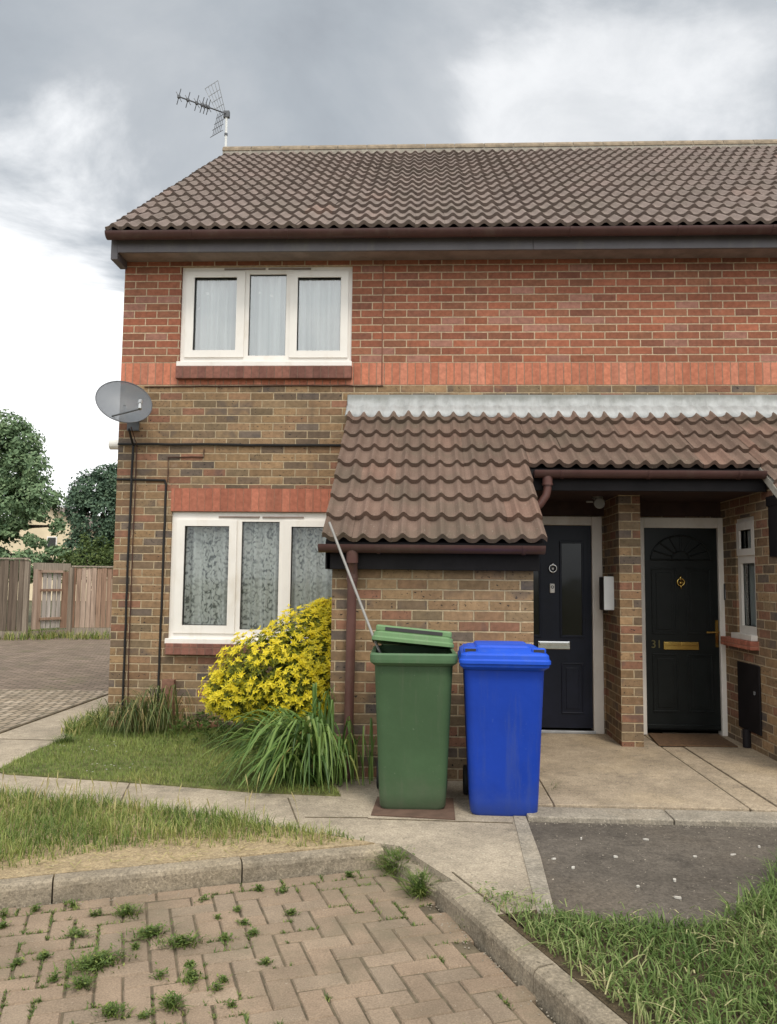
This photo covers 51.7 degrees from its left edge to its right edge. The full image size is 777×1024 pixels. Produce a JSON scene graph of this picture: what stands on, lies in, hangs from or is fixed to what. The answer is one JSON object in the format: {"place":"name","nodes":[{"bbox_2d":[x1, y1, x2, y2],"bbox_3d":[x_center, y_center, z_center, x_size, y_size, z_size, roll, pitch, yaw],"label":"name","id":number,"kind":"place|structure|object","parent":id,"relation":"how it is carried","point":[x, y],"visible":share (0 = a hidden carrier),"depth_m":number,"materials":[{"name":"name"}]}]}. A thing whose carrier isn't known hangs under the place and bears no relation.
{"place":"outdoors","nodes":[
{"label":"outdoors","id":0,"kind":"place"},
{"bbox_2d":[0,689,107,730],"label":"driveway","id":1,"kind":"structure","parent":0,"point":[18,707],"depth_m":9.45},
{"bbox_2d":[0,632,110,690],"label":"driveway old paving","id":2,"kind":"structure","parent":0,"point":[59,664],"depth_m":13.61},
{"bbox_2d":[0,558,30,638],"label":"board fence","id":3,"kind":"object","parent":2,"relation":"on","point":[20,588],"visible":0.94,"depth_m":19.31,"materials":[{"name":"brown wood"}]},
{"bbox_2d":[0,627,110,736],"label":"fence foot weeds","id":4,"kind":"object","parent":2,"relation":"on","point":[69,724],"visible":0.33,"depth_m":18.81,"materials":[{"name":"green plant"}]},
{"bbox_2d":[66,566,112,635],"bbox_3d":[-6.415,2.317,20.670,3.510,1.820,0.150,2,-5,-12],"label":"board fence","id":5,"kind":"object","parent":2,"relation":"on","point":[99,599],"visible":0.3,"depth_m":20.45,"materials":[{"name":"brown wood"}]},
{"bbox_2d":[30,563,70,637],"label":"garden gate","id":6,"kind":"structure","parent":5,"relation":"attached to","point":[44,569],"depth_m":19.83,"materials":[{"name":"brown wood"}]},
{"bbox_2d":[0,724,340,796],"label":"lawn grass","id":7,"kind":"structure","parent":0,"point":[124,750],"depth_m":6.43,"materials":[{"name":"green plant"}]},
{"bbox_2d":[46,732,79,743],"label":"leafy weed","id":8,"kind":"object","parent":7,"relation":"on","point":[66,738],"visible":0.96,"depth_m":7.13,"materials":[{"name":"green plant"}]},
{"bbox_2d":[69,685,211,738],"bbox_3d":[-2.264,1.848,7.483,1.520,0.464,0.628,0,-5,2],"label":"strap leaf plant","id":9,"kind":"object","parent":7,"relation":"on","point":[149,717],"visible":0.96,"depth_m":7.52,"materials":[{"name":"green plant"}]},
{"bbox_2d":[160,679,175,728],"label":"terracotta block","id":10,"kind":"structure","parent":7,"relation":"on","point":[168,682],"depth_m":7.78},
{"bbox_2d":[163,709,273,747],"bbox_3d":[-1.499,1.992,7.329,1.150,0.253,0.932,0,-5,2],"label":"ground cover","id":11,"kind":"object","parent":7,"relation":"on","point":[206,724],"visible":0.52,"depth_m":7.50,"materials":[{"name":"green plant"}]},
{"bbox_2d":[198,597,331,724],"bbox_3d":[-0.985,1.406,7.012,1.285,1.334,1.138,0,-5,2],"label":"yellow shrub","id":12,"kind":"object","parent":7,"relation":"on","point":[293,675],"visible":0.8,"depth_m":6.69,"materials":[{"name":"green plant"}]},
{"bbox_2d":[188,683,375,794],"bbox_3d":[-0.828,1.611,5.953,1.290,0.707,1.450,2,-5,-21],"label":"strap leaf plant","id":13,"kind":"object","parent":7,"relation":"on","point":[306,750],"visible":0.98,"depth_m":5.70,"materials":[{"name":"green plant"}]},
{"bbox_2d":[0,797,374,884],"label":"verge soil","id":14,"kind":"structure","parent":0,"point":[134,857],"depth_m":4.34,"materials":[{"name":"beige soil"}]},
{"bbox_2d":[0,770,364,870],"bbox_3d":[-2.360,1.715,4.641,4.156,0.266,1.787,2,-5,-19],"label":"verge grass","id":15,"kind":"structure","parent":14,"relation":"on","point":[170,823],"depth_m":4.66,"materials":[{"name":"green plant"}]},
{"bbox_2d":[0,869,552,1023],"bbox_3d":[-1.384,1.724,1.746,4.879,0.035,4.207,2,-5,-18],"label":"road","id":16,"kind":"structure","parent":0,"point":[134,972],"depth_m":3.30,"materials":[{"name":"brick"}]},
{"bbox_2d":[0,921,11,928],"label":"paving weed","id":17,"kind":"object","parent":16,"relation":"on","point":[3,924],"visible":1,"depth_m":3.60,"materials":[{"name":"green plant"}]},
{"bbox_2d":[0,907,12,917],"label":"paving weed","id":18,"kind":"object","parent":16,"relation":"on","point":[3,912],"visible":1,"depth_m":3.72,"materials":[{"name":"green plant"}]},
{"bbox_2d":[5,955,27,965],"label":"paving weed","id":19,"kind":"object","parent":16,"relation":"on","point":[17,961],"visible":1,"depth_m":3.26,"materials":[{"name":"green plant"}]},
{"bbox_2d":[29,903,42,911],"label":"paving weed","id":20,"kind":"object","parent":16,"relation":"on","point":[35,907],"visible":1,"depth_m":3.78,"materials":[{"name":"green plant"}]},
{"bbox_2d":[32,949,53,961],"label":"paving weed","id":21,"kind":"object","parent":16,"relation":"on","point":[44,954],"visible":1,"depth_m":3.31,"materials":[{"name":"green plant"}]},
{"bbox_2d":[46,968,61,982],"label":"paving weed","id":22,"kind":"object","parent":16,"relation":"on","point":[54,978],"visible":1,"depth_m":3.13,"materials":[{"name":"green plant"}]},
{"bbox_2d":[66,898,79,907],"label":"paving weed","id":23,"kind":"object","parent":16,"relation":"on","point":[72,904],"visible":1,"depth_m":3.83,"materials":[{"name":"green plant"}]},
{"bbox_2d":[58,926,100,941],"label":"paving weed","id":24,"kind":"object","parent":16,"relation":"on","point":[77,931],"visible":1,"depth_m":3.52,"materials":[{"name":"green plant"}]},
{"bbox_2d":[63,968,97,991],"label":"paving weed","id":25,"kind":"object","parent":16,"relation":"on","point":[80,981],"visible":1,"depth_m":3.08,"materials":[{"name":"green plant"}]},
{"bbox_2d":[47,942,139,980],"bbox_3d":[-1.202,1.818,3.251,0.273,0.048,0.369,-3,-6,36],"label":"paving weed","id":26,"kind":"object","parent":16,"relation":"on","point":[97,961],"visible":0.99,"depth_m":3.24,"materials":[{"name":"green plant"}]},
{"bbox_2d":[88,909,105,916],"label":"paving weed","id":27,"kind":"object","parent":16,"relation":"on","point":[92,913],"visible":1,"depth_m":3.73,"materials":[{"name":"green plant"}]},
{"bbox_2d":[86,1001,135,1021],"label":"paving weed","id":28,"kind":"object","parent":16,"relation":"on","point":[109,1009],"visible":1,"depth_m":2.89,"materials":[{"name":"green plant"}]},
{"bbox_2d":[109,902,150,919],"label":"paving weed","id":29,"kind":"object","parent":16,"relation":"on","point":[126,909],"visible":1,"depth_m":3.75,"materials":[{"name":"green plant"}]},
{"bbox_2d":[129,941,140,949],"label":"paving weed","id":30,"kind":"object","parent":16,"relation":"on","point":[135,944],"visible":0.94,"depth_m":3.40,"materials":[{"name":"green plant"}]},
{"bbox_2d":[136,1009,156,1019],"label":"paving weed","id":31,"kind":"object","parent":16,"relation":"on","point":[142,1015],"visible":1,"depth_m":2.87,"materials":[{"name":"green plant"}]},
{"bbox_2d":[117,919,181,940],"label":"paving weed","id":32,"kind":"object","parent":16,"relation":"on","point":[149,931],"visible":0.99,"depth_m":3.53,"materials":[{"name":"green plant"}]},
{"bbox_2d":[149,962,169,981],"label":"paving weed","id":33,"kind":"object","parent":16,"relation":"on","point":[162,972],"visible":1,"depth_m":3.16,"materials":[{"name":"green plant"}]},
{"bbox_2d":[150,990,195,1013],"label":"paving weed","id":34,"kind":"object","parent":16,"relation":"on","point":[170,1002],"visible":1,"depth_m":2.94,"materials":[{"name":"green plant"}]},
{"bbox_2d":[146,930,211,949],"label":"paving weed","id":35,"kind":"object","parent":16,"relation":"on","point":[180,940],"visible":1,"depth_m":3.44,"materials":[{"name":"green plant"}]},
{"bbox_2d":[183,959,195,967],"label":"paving weed","id":36,"kind":"object","parent":16,"relation":"on","point":[192,961],"visible":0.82,"depth_m":3.25,"materials":[{"name":"green plant"}]},
{"bbox_2d":[179,963,203,990],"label":"paving weed","id":37,"kind":"object","parent":16,"relation":"on","point":[190,975],"visible":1,"depth_m":3.14,"materials":[{"name":"green plant"}]},
{"bbox_2d":[194,893,212,902],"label":"paving weed","id":38,"kind":"object","parent":16,"relation":"on","point":[203,896],"visible":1,"depth_m":3.92,"materials":[{"name":"green plant"}]},
{"bbox_2d":[206,980,224,995],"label":"paving weed","id":39,"kind":"object","parent":16,"relation":"on","point":[217,985],"visible":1,"depth_m":3.06,"materials":[{"name":"green plant"}]},
{"bbox_2d":[213,913,221,919],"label":"paving weed","id":40,"kind":"object","parent":16,"relation":"on","point":[217,916],"visible":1,"depth_m":3.71,"materials":[{"name":"green plant"}]},
{"bbox_2d":[217,973,230,983],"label":"paving weed","id":41,"kind":"object","parent":16,"relation":"on","point":[223,978],"visible":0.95,"depth_m":3.13,"materials":[{"name":"green plant"}]},
{"bbox_2d":[214,932,238,944],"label":"paving weed","id":42,"kind":"object","parent":16,"relation":"on","point":[225,936],"visible":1,"depth_m":3.50,"materials":[{"name":"green plant"}]},
{"bbox_2d":[221,998,237,1008],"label":"paving weed","id":43,"kind":"object","parent":16,"relation":"on","point":[232,1004],"visible":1,"depth_m":2.95,"materials":[{"name":"green plant"}]},
{"bbox_2d":[229,904,242,912],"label":"paving weed","id":44,"kind":"object","parent":16,"relation":"on","point":[237,908],"visible":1,"depth_m":3.80,"materials":[{"name":"green plant"}]},
{"bbox_2d":[234,917,251,925],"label":"paving weed","id":45,"kind":"object","parent":16,"relation":"on","point":[243,922],"visible":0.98,"depth_m":3.65,"materials":[{"name":"green plant"}]},
{"bbox_2d":[243,925,259,937],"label":"paving weed","id":46,"kind":"object","parent":16,"relation":"on","point":[253,932],"visible":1,"depth_m":3.55,"materials":[{"name":"green plant"}]},
{"bbox_2d":[0,870,512,1023],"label":"joint moss","id":47,"kind":"object","parent":16,"relation":"on","point":[246,1017],"visible":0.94,"depth_m":3.45,"materials":[{"name":"green plant"}]},
{"bbox_2d":[251,884,264,891],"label":"paving weed","id":48,"kind":"object","parent":16,"relation":"on","point":[258,888],"visible":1,"depth_m":4.05,"materials":[{"name":"green plant"}]},
{"bbox_2d":[257,956,273,965],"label":"paving weed","id":49,"kind":"object","parent":16,"relation":"on","point":[265,961],"visible":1,"depth_m":3.28,"materials":[{"name":"green plant"}]},
{"bbox_2d":[275,886,289,893],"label":"paving weed","id":50,"kind":"object","parent":16,"relation":"on","point":[283,889],"visible":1,"depth_m":4.04,"materials":[{"name":"green plant"}]},
{"bbox_2d":[282,908,300,915],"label":"paving weed","id":51,"kind":"object","parent":16,"relation":"on","point":[291,912],"visible":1,"depth_m":3.77,"materials":[{"name":"green plant"}]},
{"bbox_2d":[342,870,356,877],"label":"paving weed","id":52,"kind":"object","parent":16,"relation":"on","point":[349,874],"visible":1,"depth_m":4.26,"materials":[{"name":"green plant"}]},
{"bbox_2d":[354,841,426,879],"bbox_3d":[0.061,1.881,4.346,0.532,0.136,0.502,0,-5,2],"label":"kerb weed","id":53,"kind":"object","parent":16,"relation":"on","point":[393,855],"visible":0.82,"depth_m":4.33,"materials":[{"name":"green plant"}]},
{"bbox_2d":[13,792,772,1023],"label":"grit","id":54,"kind":"object","parent":16,"relation":"on","point":[493,885],"visible":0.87,"depth_m":3.99,"materials":[{"name":"concrete"}]},
{"bbox_2d":[373,865,442,900],"bbox_3d":[0.151,1.863,4.038,0.495,0.121,0.448,4,-6,-31],"label":"kerb weed","id":55,"kind":"object","parent":16,"relation":"on","point":[420,890],"visible":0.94,"depth_m":4.02,"materials":[{"name":"green plant"}]},
{"bbox_2d":[0,695,558,967],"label":"path","id":56,"kind":"structure","parent":0,"point":[486,843],"depth_m":4.98,"materials":[{"name":"concrete"}]},
{"bbox_2d":[0,693,107,733],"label":"path edging","id":57,"kind":"object","parent":56,"relation":"on","point":[28,722],"depth_m":8.53,"materials":[{"name":"concrete"}]},
{"bbox_2d":[12,739,539,940],"bbox_3d":[-1.215,1.948,5.626,5.895,0.014,1.368,-3,-6,39],"label":"path joint","id":58,"kind":"object","parent":56,"relation":"on","point":[479,893],"visible":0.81,"depth_m":4.93,"materials":[{"name":"concrete"}]},
{"bbox_2d":[371,796,454,819],"bbox_3d":[0.163,1.916,5.190,0.530,0.012,0.465,0,-5,2],"label":"board","id":59,"kind":"object","parent":56,"relation":"on","point":[447,812],"visible":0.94,"depth_m":5.06,"materials":[{"name":"brown wood"}]},
{"bbox_2d":[370,624,457,809],"bbox_3d":[0.166,1.343,5.449,0.579,1.175,0.765,0,-5,2],"label":"wheelie bin","id":60,"kind":"object","parent":59,"relation":"on","point":[413,674],"visible":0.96,"depth_m":5.14,"materials":[{"name":"green plastic"}]},
{"bbox_2d":[328,522,381,652],"bbox_3d":[-0.194,0.639,5.519,0.652,1.174,0.056,-3,-6,38],"label":"pole","id":61,"kind":"object","parent":60,"relation":"on","point":[354,587],"visible":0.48,"depth_m":5.55,"materials":[{"name":"grey metal"}]},
{"bbox_2d":[458,641,550,815],"bbox_3d":[0.751,1.410,5.351,0.590,1.060,0.781,0,-5,2],"label":"wheelie bin","id":62,"kind":"object","parent":56,"relation":"on","point":[503,681],"visible":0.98,"depth_m":5.05,"materials":[{"name":"blue plastic"}]},
{"bbox_2d":[513,816,554,913],"bbox_3d":[0.768,1.898,4.289,0.092,0.106,1.494,0,-5,5],"label":"edging strip","id":63,"kind":"object","parent":56,"relation":"on","point":[534,865],"visible":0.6,"depth_m":4.18,"materials":[{"name":"concrete"}]},
{"bbox_2d":[6,600,717,903],"bbox_3d":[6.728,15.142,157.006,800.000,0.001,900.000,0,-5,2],"label":"ground","id":64,"kind":"structure","parent":0,"point":[543,728],"depth_m":8.85,"materials":[{"name":"grey concrete"}]},
{"bbox_2d":[0,409,76,583],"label":"broadleaf tree","id":65,"kind":"object","parent":64,"relation":"on","point":[24,498],"visible":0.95,"depth_m":28.58,"materials":[{"name":"green plant"}]},
{"bbox_2d":[0,506,111,600],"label":"distant house","id":66,"kind":"structure","parent":64,"relation":"on","point":[44,533],"depth_m":53.98,"materials":[{"name":"tile"}]},
{"bbox_2d":[47,536,56,548],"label":"window","id":67,"kind":"structure","parent":66,"relation":"in","point":[53,539],"depth_m":53.85,"materials":[{"name":"white plastic"}]},
{"bbox_2d":[54,532,113,587],"bbox_3d":[-8.633,2.130,24.169,3.150,3.057,1.330,0,-5,2],"label":"leafy bush","id":68,"kind":"object","parent":64,"relation":"on","point":[102,552],"visible":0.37,"depth_m":24.10,"materials":[{"name":"green plant"}]},
{"bbox_2d":[62,462,116,614],"bbox_3d":[-12.207,1.096,35.418,4.396,7.000,3.011,0,-5,2],"label":"dense tree","id":69,"kind":"object","parent":64,"relation":"on","point":[84,498],"visible":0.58,"depth_m":34.91,"materials":[{"name":"green plant"}]},
{"bbox_2d":[0,844,626,1023],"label":"kerb","id":70,"kind":"structure","parent":64,"relation":"on","point":[560,996],"depth_m":3.91,"materials":[{"name":"concrete"}]},
{"bbox_2d":[105,139,776,780],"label":"terraced house","id":71,"kind":"structure","parent":64,"relation":"on","point":[541,343],"depth_m":7.93,"materials":[{"name":"brick"}]},
{"bbox_2d":[95,381,151,430],"bbox_3d":[-2.506,-1.069,7.848,0.562,0.459,0.472,-1,-5,21],"label":"satellite dish","id":72,"kind":"object","parent":71,"relation":"attached to","point":[129,404],"visible":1,"depth_m":7.85,"materials":[{"name":"grey metal"}]},
{"bbox_2d":[121,428,133,721],"bbox_3d":[-2.576,0.637,7.857,0.034,2.920,0.206,1,-5,-7],"label":"cable","id":73,"kind":"object","parent":71,"relation":"attached to","point":[127,563],"visible":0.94,"depth_m":7.94,"materials":[{"name":"black plastic"}]},
{"bbox_2d":[126,427,136,726],"bbox_3d":[-2.549,0.630,7.857,0.023,2.934,0.198,0,-5,2],"label":"cable","id":74,"kind":"object","parent":71,"relation":"attached to","point":[131,568],"visible":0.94,"depth_m":7.95,"materials":[{"name":"black plastic"}]},
{"bbox_2d":[116,478,166,703],"bbox_3d":[-2.483,0.767,7.935,0.520,2.216,0.022,0,-5,2],"label":"cable","id":75,"kind":"object","parent":71,"relation":"attached to","point":[162,581],"visible":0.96,"depth_m":7.93,"materials":[{"name":"black plastic"}]},
{"bbox_2d":[167,449,204,481],"bbox_3d":[-2.030,-0.465,8.024,0.372,0.334,0.012,0,-5,2],"label":"cable","id":76,"kind":"object","parent":71,"relation":"attached to","point":[183,457],"visible":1,"depth_m":8.03,"materials":[{"name":"brown plastic"}]},
{"bbox_2d":[176,80,229,146],"bbox_3d":[-2.811,-6.093,12.223,0.328,1.031,0.963,-3,-6,39],"label":"tv aerial","id":77,"kind":"object","parent":71,"relation":"attached to","point":[226,114],"visible":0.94,"depth_m":12.40,"materials":[{"name":"metal"}]},
{"bbox_2d":[118,443,340,446],"bbox_3d":[-1.554,-0.674,8.015,2.340,0.034,0.025,0,-5,2],"label":"cable","id":78,"kind":"object","parent":71,"relation":"attached to","point":[236,444],"visible":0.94,"depth_m":8.01,"materials":[{"name":"black plastic"}]},
{"bbox_2d":[165,512,331,643],"bbox_3d":[-1.284,0.656,7.973,1.800,1.301,0.225,0,-5,2],"label":"window","id":79,"kind":"structure","parent":71,"relation":"in","point":[232,572],"depth_m":8.01,"materials":[{"name":"white plastic"}]},
{"bbox_2d":[144,385,382,386],"bbox_3d":[-1.262,-1.266,8.062,2.420,0.024,0.011,0,-5,2],"label":"cable","id":80,"kind":"object","parent":71,"relation":"attached to","point":[266,385],"visible":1,"depth_m":8.06,"materials":[{"name":"plastic"}]},
{"bbox_2d":[176,267,352,365],"bbox_3d":[-1.245,-1.980,8.198,1.777,1.051,0.225,0,-5,2],"label":"window","id":81,"kind":"structure","parent":71,"relation":"in","point":[242,316],"depth_m":8.22,"materials":[{"name":"white plastic"}]},
{"bbox_2d":[533,525,592,727],"bbox_3d":[1.567,1.097,7.748,0.797,1.940,0.093,0,-5,2],"label":"front door","id":82,"kind":"structure","parent":71,"relation":"in","point":[562,584],"depth_m":7.74,"materials":[{"name":"black wood"}]},
{"bbox_2d":[586,496,604,508],"bbox_3d":[1.908,-0.083,7.407,0.167,0.114,0.106,0,-5,2],"label":"security light","id":83,"kind":"object","parent":71,"relation":"attached to","point":[599,502],"visible":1,"depth_m":7.35,"materials":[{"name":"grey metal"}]},
{"bbox_2d":[599,576,613,610],"bbox_3d":[2.032,0.758,7.471,0.093,0.312,0.222,0,-5,2],"label":"wall box","id":84,"kind":"object","parent":71,"relation":"attached to","point":[606,592],"visible":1,"depth_m":7.37,"materials":[{"name":"white plastic"}]},
{"bbox_2d":[644,528,720,730],"bbox_3d":[2.816,1.112,7.683,0.702,1.925,0.113,0,-5,2],"label":"front door","id":85,"kind":"structure","parent":71,"relation":"in","point":[682,619],"depth_m":7.69,"materials":[{"name":"black wood"}]},
{"bbox_2d":[731,516,757,640],"bbox_3d":[3.328,0.583,7.168,0.375,1.108,0.455,0,-5,2],"label":"window","id":86,"kind":"structure","parent":71,"relation":"in","point":[745,547],"depth_m":7.29,"materials":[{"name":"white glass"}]},
{"bbox_2d":[526,807,776,827],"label":"porch edging","id":87,"kind":"object","parent":64,"relation":"on","point":[657,817],"visible":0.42,"depth_m":4.97,"materials":[{"name":"concrete"}]},
{"bbox_2d":[538,732,776,811],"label":"porch floor","id":88,"kind":"structure","parent":64,"relation":"on","point":[599,770],"depth_m":5.97,"materials":[{"name":"concrete"}]},
{"bbox_2d":[648,733,737,746],"bbox_3d":[2.749,2.082,7.313,0.714,0.014,0.550,0,-5,2],"label":"doormat","id":89,"kind":"object","parent":88,"relation":"on","point":[690,740],"visible":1,"depth_m":7.26,"materials":[{"name":"brown fabric"}]},
{"bbox_2d":[0,0,776,515],"label":"sky","id":90,"kind":"structure","parent":0,"point":[93,128],"materials":[{"name":"grey"}]},
{"bbox_2d":[456,848,776,1023],"bbox_3d":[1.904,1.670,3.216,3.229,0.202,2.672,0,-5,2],"label":"bank grass","id":91,"kind":"structure","parent":0,"point":[767,905],"depth_m":3.14,"materials":[{"name":"green plant"}]},
{"bbox_2d":[528,822,776,927],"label":"tarmac","id":92,"kind":"structure","parent":0,"point":[667,852],"depth_m":4.20,"materials":[{"name":"grey asphalt"}]}
]}

